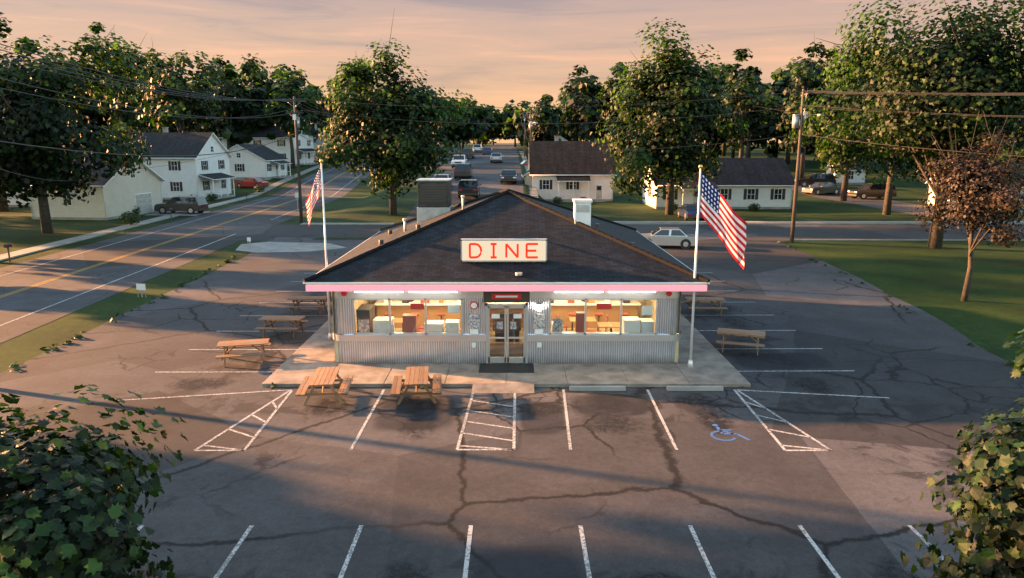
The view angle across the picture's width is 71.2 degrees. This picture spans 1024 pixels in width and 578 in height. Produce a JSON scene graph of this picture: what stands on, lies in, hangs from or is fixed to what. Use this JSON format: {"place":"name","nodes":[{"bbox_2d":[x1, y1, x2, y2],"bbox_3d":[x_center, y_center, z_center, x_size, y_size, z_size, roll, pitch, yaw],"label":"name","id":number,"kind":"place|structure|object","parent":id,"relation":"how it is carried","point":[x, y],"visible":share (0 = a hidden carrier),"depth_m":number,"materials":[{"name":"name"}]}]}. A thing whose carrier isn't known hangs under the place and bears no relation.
{"place":"outdoors","nodes":[
{"label":"outdoors","id":0,"kind":"place"},
{"bbox_2d":[0,156,343,260],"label":"sidewalk","id":1,"kind":"structure","parent":0,"point":[22,252],"depth_m":69.30,"materials":[{"name":"concrete"}]},
{"bbox_2d":[0,158,379,342],"bbox_3d":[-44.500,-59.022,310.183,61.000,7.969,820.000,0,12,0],"label":"road","id":2,"kind":"structure","parent":0,"point":[25,302],"depth_m":51.86,"materials":[{"name":"asphalt"}]},
{"bbox_2d":[0,163,368,325],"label":"road markings","id":3,"kind":"object","parent":2,"relation":"on","point":[139,251],"visible":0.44,"depth_m":52.28,"materials":[{"name":"paint"}]},
{"bbox_2d":[406,143,523,219],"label":"side street","id":4,"kind":"structure","parent":0,"point":[486,172],"depth_m":121.70,"materials":[{"name":"asphalt"}]},
{"bbox_2d":[454,163,473,178],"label":"suv","id":5,"kind":"object","parent":4,"relation":"on","point":[463,169],"visible":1,"depth_m":109.29,"materials":[{"name":"grey paint"}]},
{"bbox_2d":[458,179,480,198],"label":"suv","id":6,"kind":"object","parent":4,"relation":"on","point":[468,187],"visible":0.94,"depth_m":89.01,"materials":[{"name":"black paint"}]},
{"bbox_2d":[499,170,517,183],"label":"car","id":7,"kind":"object","parent":4,"relation":"on","point":[508,176],"visible":1,"depth_m":103.86,"materials":[{"name":"black paint"}]},
{"bbox_2d":[331,291,681,362],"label":"diner walls","id":8,"kind":"structure","parent":0,"point":[470,342],"depth_m":26.56,"materials":[{"name":"metal"}]},
{"bbox_2d":[358,304,652,332],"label":"window posters","id":9,"kind":"object","parent":8,"relation":"attached to","point":[557,323],"visible":1,"depth_m":26.47,"materials":[{"name":"paper"}]},
{"bbox_2d":[308,194,703,281],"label":"roof","id":10,"kind":"structure","parent":8,"relation":"on","point":[576,253],"depth_m":27.32,"materials":[{"name":"black"}]},
{"bbox_2d":[461,238,546,262],"bbox_3d":[-0.300,-1.429,27.416,3.200,1.190,1.926,0,12,0],"label":"diner sign","id":11,"kind":"object","parent":10,"relation":"on","point":[506,250],"visible":0.95,"depth_m":26.50,"materials":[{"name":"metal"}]},
{"bbox_2d":[303,188,709,282],"bbox_3d":[-0.200,-3.137,32.755,14.547,2.859,15.547,0,12,0],"label":"roof trim","id":12,"kind":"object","parent":10,"relation":"on","point":[516,194],"visible":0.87,"depth_m":29.05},
{"bbox_2d":[303,231,709,284],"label":"roof fascia","id":13,"kind":"structure","parent":10,"relation":"attached to","point":[505,283],"depth_m":25.45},
{"bbox_2d":[306,285,706,291],"bbox_3d":[-0.200,-1.505,33.088,14.340,0.320,15.340,0,12,0],"label":"neon light strip","id":14,"kind":"object","parent":13,"relation":"attached to","point":[456,288],"visible":0.71,"depth_m":25.56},
{"bbox_2d":[379,178,634,275],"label":"rooftop vents","id":15,"kind":"object","parent":10,"relation":"on","point":[434,197],"visible":0.78,"depth_m":34.05,"materials":[{"name":"metal"}]},
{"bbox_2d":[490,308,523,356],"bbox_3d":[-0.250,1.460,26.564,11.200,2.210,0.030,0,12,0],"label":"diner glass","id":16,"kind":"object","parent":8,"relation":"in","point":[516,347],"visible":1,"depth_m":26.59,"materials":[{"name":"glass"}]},
{"bbox_2d":[332,291,681,362],"bbox_3d":[-0.200,0.669,29.990,12.900,2.870,6.940,0,12,0],"label":"diner interior","id":17,"kind":"object","parent":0,"point":[405,317],"visible":0.31,"depth_m":31.47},
{"bbox_2d":[0,143,1023,372],"bbox_3d":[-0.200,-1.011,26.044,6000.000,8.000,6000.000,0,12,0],"label":"ground","id":18,"kind":"structure","parent":0,"point":[988,315],"depth_m":54.28,"materials":[{"name":"green plant"}]},
{"bbox_2d":[0,36,77,143],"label":"tree","id":19,"kind":"object","parent":18,"relation":"on","point":[22,41],"visible":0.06,"depth_m":103.79,"materials":[{"name":"green plant"}]},
{"bbox_2d":[0,12,156,233],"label":"tree","id":20,"kind":"object","parent":18,"relation":"on","point":[27,119],"visible":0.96,"depth_m":64.24,"materials":[{"name":"green plant"}]},
{"bbox_2d":[53,60,110,154],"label":"tree","id":21,"kind":"object","parent":18,"relation":"on","point":[82,110],"visible":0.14,"depth_m":161.37,"materials":[{"name":"green plant"}]},
{"bbox_2d":[28,155,165,219],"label":"house","id":22,"kind":"structure","parent":18,"relation":"on","point":[116,196],"depth_m":78.69,"materials":[{"name":"beige"}]},
{"bbox_2d":[66,86,137,138],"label":"tree","id":23,"kind":"object","parent":18,"relation":"on","point":[97,118],"visible":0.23,"depth_m":160.20,"materials":[{"name":"green plant"}]},
{"bbox_2d":[83,22,159,135],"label":"tree","id":24,"kind":"object","parent":18,"relation":"on","point":[123,117],"visible":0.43,"depth_m":137.53,"materials":[{"name":"green plant"}]},
{"bbox_2d":[119,211,142,224],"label":"shrub","id":25,"kind":"object","parent":18,"relation":"on","point":[128,218],"visible":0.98,"depth_m":72.44,"materials":[{"name":"green plant"}]},
{"bbox_2d":[136,48,213,131],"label":"tree","id":26,"kind":"object","parent":18,"relation":"on","point":[154,75],"visible":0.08,"depth_m":166.87,"materials":[{"name":"green plant"}]},
{"bbox_2d":[134,43,224,139],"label":"tree","id":27,"kind":"object","parent":18,"relation":"on","point":[181,121],"visible":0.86,"depth_m":122.96,"materials":[{"name":"green plant"}]},
{"bbox_2d":[154,196,208,213],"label":"driveway car","id":28,"kind":"object","parent":18,"relation":"on","point":[192,204],"visible":0.98,"depth_m":83.69,"materials":[{"name":"grey paint"}]},
{"bbox_2d":[128,127,235,199],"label":"two storey house","id":29,"kind":"structure","parent":18,"relation":"on","point":[203,176],"depth_m":106.46,"materials":[{"name":"white"}]},
{"bbox_2d":[158,63,238,134],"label":"tree","id":30,"kind":"object","parent":18,"relation":"on","point":[230,65],"visible":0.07,"depth_m":171.49,"materials":[{"name":"green plant"}]},
{"bbox_2d":[172,52,270,149],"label":"tree","id":31,"kind":"object","parent":18,"relation":"on","point":[234,107],"visible":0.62,"depth_m":158.63,"materials":[{"name":"green plant"}]},
{"bbox_2d":[205,87,266,144],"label":"tree","id":32,"kind":"object","parent":18,"relation":"on","point":[230,130],"visible":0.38,"depth_m":161.24,"materials":[{"name":"green plant"}]},
{"bbox_2d":[223,62,273,144],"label":"tree","id":33,"kind":"object","parent":18,"relation":"on","point":[265,121],"visible":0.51,"depth_m":163.32,"materials":[{"name":"green plant"}]},
{"bbox_2d":[234,178,268,187],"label":"driveway car","id":34,"kind":"object","parent":18,"relation":"on","point":[246,182],"visible":0.89,"depth_m":121.63,"materials":[{"name":"red paint"}]},
{"bbox_2d":[234,63,271,88],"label":"tree","id":35,"kind":"object","parent":18,"relation":"on","point":[257,79],"visible":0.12,"depth_m":269.22,"materials":[{"name":"green plant"}]},
{"bbox_2d":[228,144,291,179],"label":"house","id":36,"kind":"structure","parent":18,"relation":"on","point":[263,163],"depth_m":133.25,"materials":[{"name":"white"}]},
{"bbox_2d":[218,120,318,165],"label":"house","id":37,"kind":"structure","parent":18,"relation":"on","point":[282,147],"depth_m":163.04,"materials":[{"name":"white"}]},
{"bbox_2d":[267,64,302,94],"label":"tree","id":38,"kind":"object","parent":18,"relation":"on","point":[281,73],"visible":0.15,"depth_m":258.42,"materials":[{"name":"green plant"}]},
{"bbox_2d":[263,65,309,89],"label":"tree","id":39,"kind":"object","parent":18,"relation":"on","point":[294,74],"visible":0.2,"depth_m":272.01,"materials":[{"name":"green plant"}]},
{"bbox_2d":[261,81,318,168],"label":"tree","id":40,"kind":"object","parent":18,"relation":"on","point":[286,122],"visible":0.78,"depth_m":153.47,"materials":[{"name":"green plant"}]},
{"bbox_2d":[282,96,305,223],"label":"utility pole","id":41,"kind":"object","parent":18,"relation":"on","point":[296,119],"visible":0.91,"depth_m":72.84,"materials":[{"name":"brown wood"}]},
{"bbox_2d":[269,79,329,141],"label":"tree","id":42,"kind":"object","parent":18,"relation":"on","point":[315,118],"visible":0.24,"depth_m":170.65,"materials":[{"name":"green plant"}]},
{"bbox_2d":[316,81,345,133],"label":"tree","id":43,"kind":"object","parent":18,"relation":"on","point":[331,111],"visible":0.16,"depth_m":202.26,"materials":[{"name":"green plant"}]},
{"bbox_2d":[300,223,394,224],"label":"curb","id":44,"kind":"structure","parent":18,"relation":"on","point":[348,223],"depth_m":73.39,"materials":[{"name":"concrete"}]},
{"bbox_2d":[332,55,383,160],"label":"tree","id":45,"kind":"object","parent":18,"relation":"on","point":[359,87],"visible":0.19,"depth_m":178.19,"materials":[{"name":"green plant"}]},
{"bbox_2d":[308,14,478,214],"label":"tree","id":46,"kind":"object","parent":18,"relation":"on","point":[396,161],"visible":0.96,"depth_m":76.32,"materials":[{"name":"green plant"}]},
{"bbox_2d":[421,97,473,150],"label":"tree","id":47,"kind":"object","parent":18,"relation":"on","point":[459,127],"visible":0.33,"depth_m":227.72,"materials":[{"name":"green plant"}]},
{"bbox_2d":[432,106,490,146],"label":"tree","id":48,"kind":"object","parent":18,"relation":"on","point":[480,115],"visible":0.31,"depth_m":234.18,"materials":[{"name":"green plant"}]},
{"bbox_2d":[458,98,499,143],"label":"tree","id":49,"kind":"object","parent":18,"relation":"on","point":[490,122],"visible":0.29,"depth_m":284.04,"materials":[{"name":"green plant"}]},
{"bbox_2d":[476,104,504,146],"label":"tree","id":50,"kind":"object","parent":18,"relation":"on","point":[489,109],"visible":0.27,"depth_m":291.13,"materials":[{"name":"green plant"}]},
{"bbox_2d":[0,240,1023,577],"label":"parking lot","id":51,"kind":"structure","parent":18,"relation":"on","point":[302,488],"depth_m":19.75,"materials":[{"name":"asphalt"}]},
{"bbox_2d":[0,384,188,577],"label":"tree","id":52,"kind":"object","parent":51,"relation":"on","point":[61,510],"visible":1,"depth_m":8.19,"materials":[{"name":"green plant"}]},
{"bbox_2d":[215,338,270,366],"bbox_3d":[-10.241,2.416,27.346,1.858,0.785,1.610,-3,12,-14],"label":"picnic table","id":53,"kind":"object","parent":51,"relation":"on","point":[233,344],"visible":1,"depth_m":27.10,"materials":[{"name":"brown wood"}]},
{"bbox_2d":[254,315,308,338],"bbox_3d":[-10.007,1.630,31.197,1.856,0.785,1.610,1,12,3],"label":"picnic table","id":54,"kind":"object","parent":51,"relation":"on","point":[271,319],"visible":1,"depth_m":30.91,"materials":[{"name":"brown wood"}]},
{"bbox_2d":[236,242,345,252],"bbox_3d":[-17.800,-3.395,57.656,9.200,0.001,6.100,0,12,0],"label":"entrance apron","id":55,"kind":"object","parent":51,"relation":"on","point":[277,247],"visible":0.93,"depth_m":57.31,"materials":[{"name":"concrete"}]},
{"bbox_2d":[285,296,330,315],"bbox_3d":[-10.009,0.809,35.218,1.857,0.785,1.610,0,12,-2],"label":"picnic table","id":56,"kind":"object","parent":51,"relation":"on","point":[317,299],"visible":0.93,"depth_m":34.94,"materials":[{"name":"brown wood"}]},
{"bbox_2d":[295,366,352,405],"bbox_3d":[-6.113,3.209,23.460,1.610,0.785,1.852,-1,12,-6],"label":"picnic table","id":57,"kind":"object","parent":51,"relation":"on","point":[324,376],"visible":1,"depth_m":23.07,"materials":[{"name":"brown wood"}]},
{"bbox_2d":[390,366,441,404],"bbox_3d":[-3.117,3.200,23.507,1.610,0.785,1.855,-1,12,-5],"label":"picnic table","id":58,"kind":"object","parent":51,"relation":"on","point":[421,377],"visible":1,"depth_m":23.17,"materials":[{"name":"brown wood"}]},
{"bbox_2d":[472,384,533,392],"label":"ramp","id":59,"kind":"structure","parent":51,"relation":"on","point":[502,388],"depth_m":24.23,"materials":[{"name":"concrete"}]},
{"bbox_2d":[262,313,750,386],"bbox_3d":[-0.200,1.480,33.519,16.780,0.130,18.330,0,12,0],"label":"concrete pad","id":60,"kind":"object","parent":51,"relation":"on","point":[712,365],"visible":0.3,"depth_m":25.84,"materials":[{"name":"concrete"}]},
{"bbox_2d":[305,159,332,339],"bbox_3d":[-7.951,-1.549,29.407,0.809,7.450,0.338,3,12,12],"label":"flag pole","id":61,"kind":"object","parent":60,"relation":"on","point":[312,199],"visible":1,"depth_m":29.05,"materials":[{"name":"white"}]},
{"bbox_2d":[479,363,533,372],"bbox_3d":[-0.200,2.897,26.214,2.000,0.015,1.070,0,12,0],"label":"door mat","id":62,"kind":"object","parent":60,"relation":"on","point":[506,367],"depth_m":26.14,"materials":[{"name":"rubber"}]},
{"bbox_2d":[687,165,746,366],"bbox_3d":[7.380,-0.724,25.617,1.804,7.350,0.462,3,12,13],"label":"flag pole","id":63,"kind":"object","parent":60,"relation":"on","point":[724,220],"visible":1,"depth_m":25.23,"materials":[{"name":"white"}]},
{"bbox_2d":[9,241,1014,388],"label":"grass tufts","id":64,"kind":"object","parent":51,"relation":"on","point":[76,336],"visible":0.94,"depth_m":31.70,"materials":[{"name":"green plant"}]},
{"bbox_2d":[118,281,943,577],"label":"parking lines","id":65,"kind":"object","parent":51,"relation":"on","point":[584,549],"visible":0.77,"depth_m":20.27,"materials":[{"name":"paint"}]},
{"bbox_2d":[100,295,971,577],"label":"oil stains","id":66,"kind":"object","parent":51,"relation":"on","point":[196,384],"visible":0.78,"depth_m":22.57,"materials":[{"name":"black"}]},
{"bbox_2d":[569,386,625,390],"bbox_3d":[2.900,3.361,24.263,1.900,0.130,0.214,0,12,0],"label":"wheel stop","id":67,"kind":"object","parent":51,"relation":"on","point":[597,388],"visible":1,"depth_m":24.18,"materials":[{"name":"concrete"}]},
{"bbox_2d":[380,353,824,577],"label":"asphalt patches","id":68,"kind":"object","parent":51,"relation":"on","point":[543,565],"visible":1,"depth_m":21.91,"materials":[{"name":"asphalt"}]},
{"bbox_2d":[641,227,698,248],"bbox_3d":[12.400,-4.126,57.558,4.914,1.536,2.310,2,12,8],"label":"silver car","id":69,"kind":"object","parent":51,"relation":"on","point":[674,236],"visible":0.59,"depth_m":56.62,"materials":[{"name":"grey paint"}]},
{"bbox_2d":[666,386,723,390],"bbox_3d":[6.200,3.361,24.263,1.900,0.130,0.214,0,12,0],"label":"wheel stop","id":70,"kind":"object","parent":51,"relation":"on","point":[694,388],"visible":1,"depth_m":24.18,"materials":[{"name":"concrete"}]},
{"bbox_2d":[683,297,727,316],"bbox_3d":[9.432,0.848,35.023,1.856,0.785,1.610,1,12,3],"label":"picnic table","id":71,"kind":"object","parent":51,"relation":"on","point":[715,300],"visible":0.85,"depth_m":34.91,"materials":[{"name":"brown wood"}]},
{"bbox_2d":[716,328,764,355],"bbox_3d":[9.222,2.103,28.878,1.858,0.785,1.610,4,12,19],"label":"picnic table","id":72,"kind":"object","parent":51,"relation":"on","point":[751,334],"visible":1,"depth_m":28.67,"materials":[{"name":"brown wood"}]},
{"bbox_2d":[900,329,1023,577],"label":"tree","id":73,"kind":"object","parent":51,"relation":"on","point":[991,500],"visible":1,"depth_m":8.70,"materials":[{"name":"green plant"}]},
{"bbox_2d":[494,99,530,146],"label":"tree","id":74,"kind":"object","parent":18,"relation":"on","point":[507,112],"visible":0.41,"depth_m":289.74,"materials":[{"name":"green plant"}]},
{"bbox_2d":[501,106,561,146],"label":"tree","id":75,"kind":"object","parent":18,"relation":"on","point":[513,125],"visible":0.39,"depth_m":192.60,"materials":[{"name":"green plant"}]},
{"bbox_2d":[528,94,565,140],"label":"tree","id":76,"kind":"object","parent":18,"relation":"on","point":[546,127],"visible":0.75,"depth_m":148.02,"materials":[{"name":"green plant"}]},
{"bbox_2d":[528,136,616,201],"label":"house","id":77,"kind":"structure","parent":18,"relation":"on","point":[583,169],"depth_m":102.80,"materials":[{"name":"white"}]},
{"bbox_2d":[555,64,591,140],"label":"tree","id":78,"kind":"object","parent":18,"relation":"on","point":[569,92],"visible":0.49,"depth_m":221.22,"materials":[{"name":"green plant"}]},
{"bbox_2d":[558,74,623,143],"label":"tree","id":79,"kind":"object","parent":18,"relation":"on","point":[583,117],"visible":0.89,"depth_m":169.26,"materials":[{"name":"green plant"}]},
{"bbox_2d":[597,62,631,157],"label":"tree","id":80,"kind":"object","parent":18,"relation":"on","point":[611,83],"visible":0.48,"depth_m":187.36,"materials":[{"name":"green plant"}]},
{"bbox_2d":[595,104,636,157],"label":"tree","id":81,"kind":"object","parent":18,"relation":"on","point":[608,127],"visible":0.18,"depth_m":188.62,"materials":[{"name":"green plant"}]},
{"bbox_2d":[613,62,681,154],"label":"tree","id":82,"kind":"object","parent":18,"relation":"on","point":[619,112],"visible":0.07,"depth_m":175.22,"materials":[{"name":"green plant"}]},
{"bbox_2d":[590,17,749,214],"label":"tree","id":83,"kind":"object","parent":18,"relation":"on","point":[688,83],"visible":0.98,"depth_m":79.61,"materials":[{"name":"green plant"}]},
{"bbox_2d":[677,204,703,219],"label":"driveway car","id":84,"kind":"object","parent":18,"relation":"on","point":[687,211],"visible":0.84,"depth_m":77.58,"materials":[{"name":"blue paint"}]},
{"bbox_2d":[699,94,727,157],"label":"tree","id":85,"kind":"object","parent":18,"relation":"on","point":[715,136],"visible":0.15,"depth_m":173.95,"materials":[{"name":"green plant"}]},
{"bbox_2d":[640,158,794,208],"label":"house","id":86,"kind":"structure","parent":18,"relation":"on","point":[745,183],"depth_m":90.61,"materials":[{"name":"white"}]},
{"bbox_2d":[704,64,742,155],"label":"tree","id":87,"kind":"object","parent":18,"relation":"on","point":[722,89],"visible":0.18,"depth_m":196.73,"materials":[{"name":"green plant"}]},
{"bbox_2d":[704,104,769,157],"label":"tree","id":88,"kind":"object","parent":18,"relation":"on","point":[753,147],"visible":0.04,"depth_m":174.54,"materials":[{"name":"green plant"}]},
{"bbox_2d":[713,73,780,157],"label":"tree","id":89,"kind":"object","parent":18,"relation":"on","point":[757,117],"visible":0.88,"depth_m":140.01,"materials":[{"name":"green plant"}]},
{"bbox_2d":[712,48,783,157],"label":"tree","id":90,"kind":"object","parent":18,"relation":"on","point":[742,56],"visible":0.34,"depth_m":159.66,"materials":[{"name":"green plant"}]},
{"bbox_2d":[761,87,795,157],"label":"tree","id":91,"kind":"object","parent":18,"relation":"on","point":[772,148],"visible":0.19,"depth_m":182.53,"materials":[{"name":"green plant"}]},
{"bbox_2d":[756,72,818,163],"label":"tree","id":92,"kind":"object","parent":18,"relation":"on","point":[778,86],"visible":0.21,"depth_m":167.19,"materials":[{"name":"green plant"}]},
{"bbox_2d":[790,89,823,242],"bbox_3d":[24.093,-9.866,59.419,2.863,13.001,1.776,-9,14,-36],"label":"utility pole","id":93,"kind":"object","parent":18,"relation":"on","point":[797,120],"visible":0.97,"depth_m":58.75,"materials":[{"name":"brown wood"}]},
{"bbox_2d":[0,44,1023,180],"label":"power lines","id":94,"kind":"structure","parent":93,"relation":"attached to","point":[832,93],"depth_m":51.45,"materials":[{"name":"black metal"}]},
{"bbox_2d":[773,39,842,177],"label":"tree","id":95,"kind":"object","parent":18,"relation":"on","point":[802,77],"visible":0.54,"depth_m":123.77,"materials":[{"name":"green plant"}]},
{"bbox_2d":[798,173,835,186],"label":"car","id":96,"kind":"object","parent":18,"relation":"on","point":[811,178],"visible":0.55,"depth_m":122.29,"materials":[{"name":"black paint"}]},
{"bbox_2d":[802,182,840,194],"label":"white car","id":97,"kind":"object","parent":18,"relation":"on","point":[817,188],"visible":0.94,"depth_m":113.88,"materials":[{"name":"grey paint"}]},
{"bbox_2d":[620,223,1023,223],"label":"kerb cross","id":98,"kind":"object","parent":18,"relation":"on","point":[795,223],"depth_m":73.47,"materials":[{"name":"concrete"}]},
{"bbox_2d":[784,53,898,200],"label":"tree","id":99,"kind":"object","parent":18,"relation":"on","point":[844,187],"visible":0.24,"depth_m":102.36,"materials":[{"name":"green plant"}]},
{"bbox_2d":[823,163,869,184],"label":"house","id":100,"kind":"structure","parent":18,"relation":"on","point":[855,179],"depth_m":126.40,"materials":[{"name":"white"}]},
{"bbox_2d":[823,34,937,214],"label":"tree","id":101,"kind":"object","parent":18,"relation":"on","point":[887,205],"visible":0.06,"depth_m":81.70,"materials":[{"name":"green plant"}]},
{"bbox_2d":[756,0,1023,248],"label":"tree","id":102,"kind":"object","parent":18,"relation":"on","point":[969,66],"visible":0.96,"depth_m":52.93,"materials":[{"name":"green plant"}]},
{"bbox_2d":[794,239,1023,240],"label":"curb","id":103,"kind":"structure","parent":18,"relation":"on","point":[887,240],"depth_m":61.24,"materials":[{"name":"concrete"}]},
{"bbox_2d":[911,110,1023,300],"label":"plum tree","id":104,"kind":"object","parent":18,"relation":"on","point":[973,193],"visible":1,"depth_m":35.84,"materials":[{"name":"brown plant"}]},
{"bbox_2d":[925,160,1023,212],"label":"house","id":105,"kind":"structure","parent":18,"relation":"on","point":[933,200],"depth_m":88.77,"materials":[{"name":"white"}]},
{"bbox_2d":[0,0,1023,142],"label":"sky","id":106,"kind":"structure","parent":0,"point":[495,52],"materials":[{"name":"orange"}]},
{"bbox_2d":[215,224,1023,239],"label":"cross street","id":107,"kind":"structure","parent":0,"point":[705,231],"depth_m":67.64,"materials":[{"name":"asphalt"}]},
{"bbox_2d":[614,221,1023,222],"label":"pavement cross","id":108,"kind":"object","parent":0,"point":[790,221],"visible":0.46,"depth_m":75.28,"materials":[{"name":"concrete"}]},
{"bbox_2d":[792,176,1023,220],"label":"driveway","id":109,"kind":"structure","parent":0,"point":[902,207],"depth_m":98.75,"materials":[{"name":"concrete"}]},
{"bbox_2d":[847,183,896,198],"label":"dark car","id":110,"kind":"object","parent":109,"relation":"on","point":[866,190],"visible":0.68,"depth_m":105.81,"materials":[{"name":"black paint"}]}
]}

